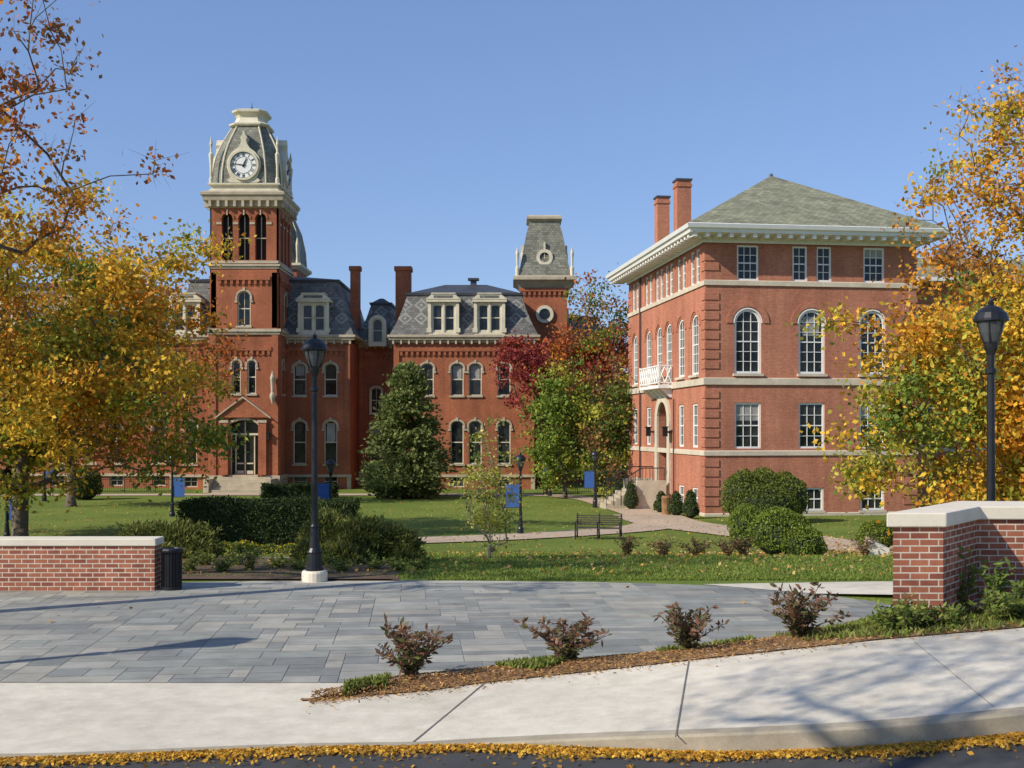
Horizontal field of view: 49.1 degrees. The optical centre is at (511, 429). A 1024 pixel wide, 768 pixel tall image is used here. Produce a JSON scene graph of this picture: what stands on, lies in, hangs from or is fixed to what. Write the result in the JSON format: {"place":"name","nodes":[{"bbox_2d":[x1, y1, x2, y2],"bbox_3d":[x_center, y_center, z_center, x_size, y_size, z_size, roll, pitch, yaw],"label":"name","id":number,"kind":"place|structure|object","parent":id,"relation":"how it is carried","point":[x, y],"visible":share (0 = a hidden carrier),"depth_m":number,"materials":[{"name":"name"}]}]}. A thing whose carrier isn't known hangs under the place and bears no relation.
{"place":"outdoors","nodes":[
{"label":"outdoors","id":0,"kind":"place"},
{"bbox_2d":[208,492,260,493],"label":"path","id":1,"kind":"structure","parent":0,"point":[235,493],"depth_m":81.10,"materials":[{"name":"beige concrete"}]},
{"bbox_2d":[1,493,667,542],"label":"path","id":2,"kind":"structure","parent":0,"point":[636,527],"depth_m":47.86,"materials":[{"name":"beige concrete"}]},
{"bbox_2d":[506,451,525,533],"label":"street lamp","id":3,"kind":"object","parent":2,"relation":"on","point":[520,528],"visible":0.86,"depth_m":46.47,"materials":[{"name":"black metal"}]},
{"bbox_2d":[614,480,622,492],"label":"conical yew","id":4,"kind":"object","parent":2,"relation":"on","point":[619,486],"visible":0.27,"depth_m":66.85,"materials":[{"name":"green plant"}]},
{"bbox_2d":[623,481,638,508],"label":"conical yew","id":5,"kind":"object","parent":2,"relation":"on","point":[631,499],"visible":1,"depth_m":62.79,"materials":[{"name":"green plant"}]},
{"bbox_2d":[653,491,665,511],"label":"conical yew","id":6,"kind":"object","parent":2,"relation":"on","point":[657,504],"visible":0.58,"depth_m":59.81,"materials":[{"name":"green plant"}]},
{"bbox_2d":[0,581,892,681],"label":"plaza","id":7,"kind":"structure","parent":0,"point":[271,631],"depth_m":15.54,"materials":[{"name":"grey stone"}]},
{"bbox_2d":[160,547,182,590],"bbox_3d":[-5.727,2.342,18.850,0.377,0.695,0.377,0,0,0],"label":"litter bin","id":8,"kind":"object","parent":7,"relation":"on","point":[171,568],"visible":1,"depth_m":18.73,"materials":[{"name":"black metal"}]},
{"bbox_2d":[0,438,930,604],"bbox_3d":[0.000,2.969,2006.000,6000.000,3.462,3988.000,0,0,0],"label":"ground","id":9,"kind":"structure","parent":0,"point":[90,508],"depth_m":52.26,"materials":[{"name":"green plant"}]},
{"bbox_2d":[2,467,12,535],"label":"street lamp","id":10,"kind":"object","parent":9,"relation":"on","point":[8,515],"visible":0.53,"depth_m":43.95,"materials":[{"name":"black metal"}]},
{"bbox_2d":[41,448,53,500],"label":"street lamp","id":11,"kind":"object","parent":9,"relation":"on","point":[44,493],"visible":0.22,"depth_m":71.95,"materials":[{"name":"black metal"}]},
{"bbox_2d":[0,544,161,590],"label":"brickwork","id":12,"kind":"object","parent":9,"relation":"on","point":[80,568],"visible":0.6,"depth_m":18.69,"materials":[{"name":"brick"}]},
{"bbox_2d":[0,536,163,545],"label":"coping","id":13,"kind":"object","parent":12,"relation":"on","point":[81,540],"visible":1,"depth_m":18.67,"materials":[{"name":"stone"}]},
{"bbox_2d":[65,465,103,499],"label":"round bush","id":14,"kind":"object","parent":9,"relation":"on","point":[93,481],"visible":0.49,"depth_m":73.48,"materials":[{"name":"green plant"}]},
{"bbox_2d":[0,479,173,492],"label":"iron fence","id":15,"kind":"object","parent":9,"relation":"on","point":[120,484],"visible":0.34,"depth_m":82.99,"materials":[{"name":"black metal"}]},
{"bbox_2d":[0,0,189,275],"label":"plane tree","id":16,"kind":"object","parent":9,"relation":"on","point":[11,103],"visible":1,"depth_m":18.86,"materials":[{"name":"orange plant"}]},
{"bbox_2d":[0,168,256,535],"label":"maple tree","id":17,"kind":"object","parent":9,"relation":"on","point":[56,389],"visible":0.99,"depth_m":41.80,"materials":[{"name":"yellow plant"}]},
{"bbox_2d":[0,246,261,506],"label":"maple tree","id":18,"kind":"object","parent":9,"relation":"on","point":[207,359],"visible":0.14,"depth_m":65.99,"materials":[{"name":"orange plant"}]},
{"bbox_2d":[168,456,184,516],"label":"street lamp","id":19,"kind":"object","parent":9,"relation":"on","point":[178,490],"visible":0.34,"depth_m":56.99,"materials":[{"name":"black metal"}]},
{"bbox_2d":[220,539,298,554],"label":"yellow flowers","id":20,"kind":"object","parent":9,"relation":"on","point":[269,548],"visible":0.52,"depth_m":30.67,"materials":[{"name":"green plant"}]},
{"bbox_2d":[175,494,361,544],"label":"clipped hedge","id":21,"kind":"object","parent":9,"relation":"on","point":[277,520],"visible":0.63,"depth_m":41.38,"materials":[{"name":"green plant"}]},
{"bbox_2d":[182,557,400,580],"bbox_3d":[-5.400,2.884,23.450,7.200,0.438,7.000,0,0,0],"label":"planting bed","id":22,"kind":"object","parent":9,"relation":"on","point":[267,569],"visible":0.22,"depth_m":20.77,"materials":[{"name":"brown soil"}]},
{"bbox_2d":[114,512,226,558],"bbox_3d":[-8.024,2.679,25.753,3.125,1.531,2.925,0,0,0],"label":"juniper bush","id":23,"kind":"object","parent":22,"relation":"on","point":[185,536],"visible":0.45,"depth_m":25.56,"materials":[{"name":"green plant"}]},
{"bbox_2d":[182,555,203,570],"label":"garden plant","id":24,"kind":"object","parent":22,"relation":"on","point":[192,563],"visible":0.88,"depth_m":21.28,"materials":[{"name":"green plant"}]},
{"bbox_2d":[187,549,219,565],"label":"garden plant","id":25,"kind":"object","parent":22,"relation":"on","point":[205,557],"visible":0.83,"depth_m":22.43,"materials":[{"name":"green plant"}]},
{"bbox_2d":[207,557,236,570],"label":"garden plant","id":26,"kind":"object","parent":22,"relation":"on","point":[224,565],"visible":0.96,"depth_m":21.15,"materials":[{"name":"green plant"}]},
{"bbox_2d":[220,548,245,564],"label":"garden plant","id":27,"kind":"object","parent":22,"relation":"on","point":[237,562],"visible":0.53,"depth_m":22.55,"materials":[{"name":"green plant"}]},
{"bbox_2d":[232,545,265,569],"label":"garden plant","id":28,"kind":"object","parent":22,"relation":"on","point":[249,556],"visible":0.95,"depth_m":21.44,"materials":[{"name":"green plant"}]},
{"bbox_2d":[262,553,289,567],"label":"garden plant","id":29,"kind":"object","parent":22,"relation":"on","point":[277,563],"visible":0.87,"depth_m":21.91,"materials":[{"name":"green plant"}]},
{"bbox_2d":[285,558,306,568],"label":"garden plant","id":30,"kind":"object","parent":22,"relation":"on","point":[301,564],"visible":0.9,"depth_m":21.53,"materials":[{"name":"green plant"}]},
{"bbox_2d":[303,549,338,564],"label":"garden plant","id":31,"kind":"object","parent":22,"relation":"on","point":[324,560],"visible":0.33,"depth_m":22.42,"materials":[{"name":"green plant"}]},
{"bbox_2d":[327,556,356,570],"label":"garden plant","id":32,"kind":"object","parent":22,"relation":"on","point":[344,566],"visible":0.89,"depth_m":21.20,"materials":[{"name":"green plant"}]},
{"bbox_2d":[288,502,433,563],"bbox_3d":[-3.219,2.412,23.901,3.205,1.837,2.784,0,0,0],"label":"juniper bush","id":33,"kind":"object","parent":22,"relation":"on","point":[352,537],"visible":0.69,"depth_m":23.48,"materials":[{"name":"green plant"}]},
{"bbox_2d":[358,554,390,568],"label":"garden plant","id":34,"kind":"object","parent":22,"relation":"on","point":[379,563],"visible":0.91,"depth_m":21.57,"materials":[{"name":"green plant"}]},
{"bbox_2d":[382,556,409,571],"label":"garden plant","id":35,"kind":"object","parent":22,"relation":"on","point":[394,563],"visible":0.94,"depth_m":21.40,"materials":[{"name":"green plant"}]},
{"bbox_2d":[259,482,340,497],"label":"clipped hedge","id":36,"kind":"object","parent":9,"relation":"on","point":[272,490],"visible":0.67,"depth_m":76.07,"materials":[{"name":"green plant"}]},
{"bbox_2d":[282,479,326,483],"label":"iron fence","id":37,"kind":"object","parent":9,"relation":"on","point":[304,481],"visible":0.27,"depth_m":83.20,"materials":[{"name":"black metal"}]},
{"bbox_2d":[0,107,611,492],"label":"victorian clock tower hall","id":38,"kind":"structure","parent":9,"relation":"on","point":[447,336],"depth_m":88.00,"materials":[{"name":"red brick"},{"name":"grey slate"},{"name":"cream limestone"}]},
{"bbox_2d":[52,291,601,486],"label":"window frames","id":39,"kind":"structure","parent":38,"relation":"in","point":[370,392],"depth_m":88.12,"materials":[{"name":"white wood"}]},
{"bbox_2d":[301,331,327,582],"bbox_3d":[-3.515,0.525,19.950,0.470,4.550,0.470,0,0,0],"label":"street lamp","id":40,"kind":"object","parent":9,"relation":"on","point":[314,348],"visible":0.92,"depth_m":19.89,"materials":[{"name":"metal"}]},
{"bbox_2d":[318,457,335,498],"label":"street lamp","id":41,"kind":"object","parent":9,"relation":"on","point":[324,490],"visible":0.7,"depth_m":51.97,"materials":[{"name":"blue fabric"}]},
{"bbox_2d":[355,360,458,498],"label":"pine tree","id":42,"kind":"object","parent":9,"relation":"on","point":[403,426],"visible":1,"depth_m":74.82,"materials":[{"name":"green plant"}]},
{"bbox_2d":[407,556,431,569],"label":"garden plant","id":43,"kind":"object","parent":9,"relation":"on","point":[420,564],"visible":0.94,"depth_m":21.81,"materials":[{"name":"green plant"}]},
{"bbox_2d":[0,501,892,574],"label":"lawn leaves","id":44,"kind":"object","parent":9,"relation":"on","point":[845,551],"visible":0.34,"depth_m":29.58,"materials":[{"name":"orange plant"}]},
{"bbox_2d":[442,414,533,557],"bbox_3d":[-0.593,1.568,25.964,2.018,3.865,1.945,0,0,10],"label":"young birch","id":45,"kind":"object","parent":9,"relation":"on","point":[486,478],"visible":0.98,"depth_m":25.91,"materials":[{"name":"green plant"}]},
{"bbox_2d":[484,329,568,494],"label":"red maple","id":46,"kind":"object","parent":9,"relation":"on","point":[509,353],"visible":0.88,"depth_m":78.74,"materials":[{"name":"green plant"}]},
{"bbox_2d":[182,550,892,580],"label":"lawn grass","id":47,"kind":"structure","parent":9,"relation":"on","point":[572,557],"depth_m":21.91,"materials":[{"name":"green plant"}]},
{"bbox_2d":[541,464,551,496],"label":"street lamp","id":48,"kind":"object","parent":9,"relation":"on","point":[549,494],"visible":0.14,"depth_m":77.92,"materials":[{"name":"black metal"}]},
{"bbox_2d":[508,359,614,497],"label":"green tree","id":49,"kind":"object","parent":9,"relation":"on","point":[549,443],"visible":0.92,"depth_m":75.04,"materials":[{"name":"green plant"}]},
{"bbox_2d":[538,262,628,490],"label":"autumn tree","id":50,"kind":"object","parent":9,"relation":"on","point":[593,345],"visible":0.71,"depth_m":83.23,"materials":[{"name":"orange plant"}]},
{"bbox_2d":[553,479,619,492],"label":"iron fence","id":51,"kind":"object","parent":9,"relation":"on","point":[577,491],"visible":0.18,"depth_m":82.58,"materials":[{"name":"black metal"}]},
{"bbox_2d":[585,450,599,507],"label":"street lamp","id":52,"kind":"object","parent":9,"relation":"on","point":[590,479],"visible":0.94,"depth_m":64.96,"materials":[{"name":"black metal"}]},
{"bbox_2d":[574,513,621,539],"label":"park bench","id":53,"kind":"object","parent":9,"relation":"on","point":[598,527],"visible":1,"depth_m":44.51,"materials":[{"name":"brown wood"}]},
{"bbox_2d":[562,346,636,497],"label":"autumn tree","id":54,"kind":"object","parent":9,"relation":"on","point":[611,421],"visible":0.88,"depth_m":73.34,"materials":[{"name":"green plant"}]},
{"bbox_2d":[610,352,628,476],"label":"background tree","id":55,"kind":"object","parent":9,"relation":"on","point":[622,473],"depth_m":109.73,"materials":[{"name":"green plant"}]},
{"bbox_2d":[615,535,640,555],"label":"red shrub","id":56,"kind":"object","parent":9,"relation":"on","point":[626,546],"visible":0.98,"depth_m":27.81,"materials":[{"name":"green plant"}]},
{"bbox_2d":[300,620,1023,712],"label":"mulch bed","id":57,"kind":"object","parent":9,"relation":"on","point":[589,664],"visible":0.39,"depth_m":11.95,"materials":[{"name":"brown wood bark chips"}]},
{"bbox_2d":[375,613,452,678],"bbox_3d":[-1.010,2.314,12.051,0.956,0.736,0.879,0,0,0],"label":"nandina shrub","id":58,"kind":"object","parent":57,"relation":"on","point":[411,659],"visible":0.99,"depth_m":11.90,"materials":[{"name":"red plant"}]},
{"bbox_2d":[513,612,611,661],"bbox_3d":[0.577,2.331,12.467,1.029,0.621,0.985,0,0,33],"label":"nandina shrub","id":59,"kind":"object","parent":57,"relation":"on","point":[569,648],"visible":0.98,"depth_m":12.39,"materials":[{"name":"red plant"}]},
{"bbox_2d":[342,609,1023,695],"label":"groundcover","id":60,"kind":"object","parent":57,"relation":"on","point":[866,624],"visible":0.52,"depth_m":12.22,"materials":[{"name":"green plant"}]},
{"bbox_2d":[651,602,729,649],"bbox_3d":[1.976,2.217,12.607,0.766,0.593,0.854,0,0,44],"label":"nandina shrub","id":61,"kind":"object","parent":57,"relation":"on","point":[684,634],"visible":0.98,"depth_m":12.52,"materials":[{"name":"brown plant"}]},
{"bbox_2d":[765,581,850,638],"bbox_3d":[3.296,2.088,12.810,1.002,0.734,0.999,0,0,0],"label":"nandina shrub","id":62,"kind":"object","parent":57,"relation":"on","point":[795,615],"visible":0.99,"depth_m":12.68,"materials":[{"name":"red plant"}]},
{"bbox_2d":[868,603,926,629],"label":"garden plant","id":63,"kind":"object","parent":57,"relation":"on","point":[886,624],"visible":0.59,"depth_m":12.30,"materials":[{"name":"green plant"}]},
{"bbox_2d":[873,592,929,631],"bbox_3d":[4.267,2.037,12.282,0.608,0.478,0.620,0,0,23],"label":"garden plant","id":64,"kind":"object","parent":57,"relation":"on","point":[902,622],"visible":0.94,"depth_m":12.24,"materials":[{"name":"green plant"}]},
{"bbox_2d":[892,602,950,627],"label":"garden plant","id":65,"kind":"object","parent":57,"relation":"on","point":[930,619],"visible":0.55,"depth_m":12.35,"materials":[{"name":"green plant"}]},
{"bbox_2d":[920,599,979,627],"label":"garden plant","id":66,"kind":"object","parent":57,"relation":"on","point":[952,615],"visible":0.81,"depth_m":12.37,"materials":[{"name":"green plant"}]},
{"bbox_2d":[957,546,989,613],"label":"garden plant","id":67,"kind":"object","parent":57,"relation":"on","point":[970,583],"visible":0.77,"depth_m":13.18,"materials":[{"name":"green plant"}]},
{"bbox_2d":[967,593,1021,615],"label":"garden plant","id":68,"kind":"object","parent":57,"relation":"on","point":[971,603],"visible":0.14,"depth_m":12.64,"materials":[{"name":"green plant"}]},
{"bbox_2d":[977,556,1015,593],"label":"garden plant","id":69,"kind":"object","parent":57,"relation":"on","point":[997,579],"visible":0.66,"depth_m":13.00,"materials":[{"name":"green plant"}]},
{"bbox_2d":[979,590,1023,619],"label":"garden plant","id":70,"kind":"object","parent":57,"relation":"on","point":[996,604],"visible":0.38,"depth_m":12.30,"materials":[{"name":"green plant"}]},
{"bbox_2d":[982,585,1023,621],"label":"garden plant","id":71,"kind":"object","parent":57,"relation":"on","point":[1007,607],"visible":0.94,"depth_m":12.24,"materials":[{"name":"green plant"}]},
{"bbox_2d":[1000,578,1023,601],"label":"garden plant","id":72,"kind":"object","parent":57,"relation":"on","point":[1015,586],"visible":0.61,"depth_m":12.61,"materials":[{"name":"green plant"}]},
{"bbox_2d":[647,534,676,555],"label":"red shrub","id":73,"kind":"object","parent":9,"relation":"on","point":[663,549],"visible":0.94,"depth_m":27.61,"materials":[{"name":"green plant"}]},
{"bbox_2d":[682,489,699,517],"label":"conical yew","id":74,"kind":"object","parent":9,"relation":"on","point":[690,507],"visible":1,"depth_m":55.29,"materials":[{"name":"green plant"}]},
{"bbox_2d":[677,536,710,555],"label":"red shrub","id":75,"kind":"object","parent":9,"relation":"on","point":[695,544],"visible":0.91,"depth_m":28.05,"materials":[{"name":"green plant"}]},
{"bbox_2d":[710,535,742,555],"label":"red shrub","id":76,"kind":"object","parent":9,"relation":"on","point":[727,549],"visible":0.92,"depth_m":27.75,"materials":[{"name":"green plant"}]},
{"bbox_2d":[726,535,759,555],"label":"red shrub","id":77,"kind":"object","parent":9,"relation":"on","point":[740,549],"visible":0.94,"depth_m":27.54,"materials":[{"name":"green plant"}]},
{"bbox_2d":[720,467,809,514],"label":"round bush","id":78,"kind":"object","parent":9,"relation":"on","point":[763,488],"visible":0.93,"depth_m":52.26,"materials":[{"name":"green plant"}]},
{"bbox_2d":[726,503,827,555],"bbox_3d":[6.959,2.696,29.609,2.959,1.416,1.702,0,0,38],"label":"round bush","id":79,"kind":"object","parent":9,"relation":"on","point":[775,530],"visible":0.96,"depth_m":29.06,"materials":[{"name":"green plant"}]},
{"bbox_2d":[597,174,1023,516],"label":"brick hall","id":80,"kind":"structure","parent":9,"relation":"on","point":[730,373],"depth_m":57.89,"materials":[{"name":"red brick"}]},
{"bbox_2d":[633,245,979,510],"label":"window frames","id":81,"kind":"structure","parent":80,"relation":"in","point":[743,310],"depth_m":58.19,"materials":[{"name":"white paint"}]},
{"bbox_2d":[849,536,879,555],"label":"red shrub","id":82,"kind":"object","parent":9,"relation":"on","point":[863,549],"visible":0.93,"depth_m":28.04,"materials":[{"name":"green plant"}]},
{"bbox_2d":[855,519,892,547],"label":"round bush","id":83,"kind":"object","parent":9,"relation":"on","point":[870,528],"visible":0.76,"depth_m":37.65,"materials":[{"name":"green plant"}]},
{"bbox_2d":[865,537,890,555],"bbox_3d":[9.203,2.994,28.298,0.580,0.557,0.587,0,0,0],"label":"rock","id":84,"kind":"object","parent":9,"relation":"on","point":[881,549],"visible":0.48,"depth_m":28.04,"materials":[{"name":"grey stone"}]},
{"bbox_2d":[784,245,1023,539],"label":"maple tree","id":85,"kind":"object","parent":9,"relation":"on","point":[896,424],"visible":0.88,"depth_m":32.33,"materials":[{"name":"yellow plant"}]},
{"bbox_2d":[880,45,1023,472],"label":"tall autumn tree","id":86,"kind":"object","parent":9,"relation":"on","point":[948,257],"visible":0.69,"depth_m":36.01,"materials":[{"name":"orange plant"}]},
{"bbox_2d":[893,520,1023,624],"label":"brickwork","id":87,"kind":"object","parent":9,"relation":"on","point":[928,567],"visible":0.46,"depth_m":12.92,"materials":[{"name":"brick"}]},
{"bbox_2d":[887,501,1023,526],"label":"coping","id":88,"kind":"object","parent":87,"relation":"on","point":[949,514],"visible":1,"depth_m":13.30,"materials":[{"name":"stone"}]},
{"bbox_2d":[973,297,1008,500],"bbox_3d":[6.970,0.434,16.300,0.494,4.732,0.494,0,0,0],"label":"street lamp","id":89,"kind":"object","parent":9,"relation":"on","point":[990,319],"visible":0.71,"depth_m":16.25,"materials":[{"name":"black metal"}]},
{"bbox_2d":[0,626,1023,753],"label":"sidewalk","id":90,"kind":"structure","parent":0,"point":[891,678],"depth_m":10.46,"materials":[{"name":"concrete"}]},
{"bbox_2d":[412,642,993,741],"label":"sidewalk joints","id":91,"kind":"object","parent":90,"relation":"on","point":[679,710],"visible":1,"depth_m":10.32,"materials":[{"name":"grey concrete"}]},
{"bbox_2d":[0,737,1023,767],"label":"road","id":92,"kind":"structure","parent":0,"point":[985,756],"depth_m":8.96,"materials":[{"name":"grey asphalt"}]},
{"bbox_2d":[0,707,1023,758],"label":"kerb","id":93,"kind":"structure","parent":92,"relation":"on","point":[947,727],"depth_m":9.03,"materials":[{"name":"concrete"}]},
{"bbox_2d":[0,731,1023,767],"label":"gutter leaves","id":94,"kind":"object","parent":92,"relation":"on","point":[549,750],"visible":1,"depth_m":9.10,"materials":[{"name":"yellow plant"}]},
{"bbox_2d":[0,0,1023,374],"label":"sky","id":95,"kind":"structure","parent":0,"point":[425,136],"materials":[{"name":"blue"}]},
{"bbox_2d":[619,514,892,551],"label":"path","id":96,"kind":"structure","parent":0,"point":[659,520],"depth_m":50.48,"materials":[{"name":"grey concrete"}]},
{"bbox_2d":[661,496,670,514],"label":"wooden litter bin","id":97,"kind":"object","parent":96,"relation":"on","point":[665,501],"visible":0.83,"depth_m":57.80,"materials":[{"name":"brown wood"}]},
{"bbox_2d":[667,490,683,514],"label":"conical yew","id":98,"kind":"object","parent":96,"relation":"on","point":[675,504],"visible":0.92,"depth_m":57.28,"materials":[{"name":"green plant"}]},
{"bbox_2d":[707,581,892,594],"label":"concrete walk","id":99,"kind":"structure","parent":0,"point":[875,587],"depth_m":19.16,"materials":[{"name":"grey concrete"}]}
]}

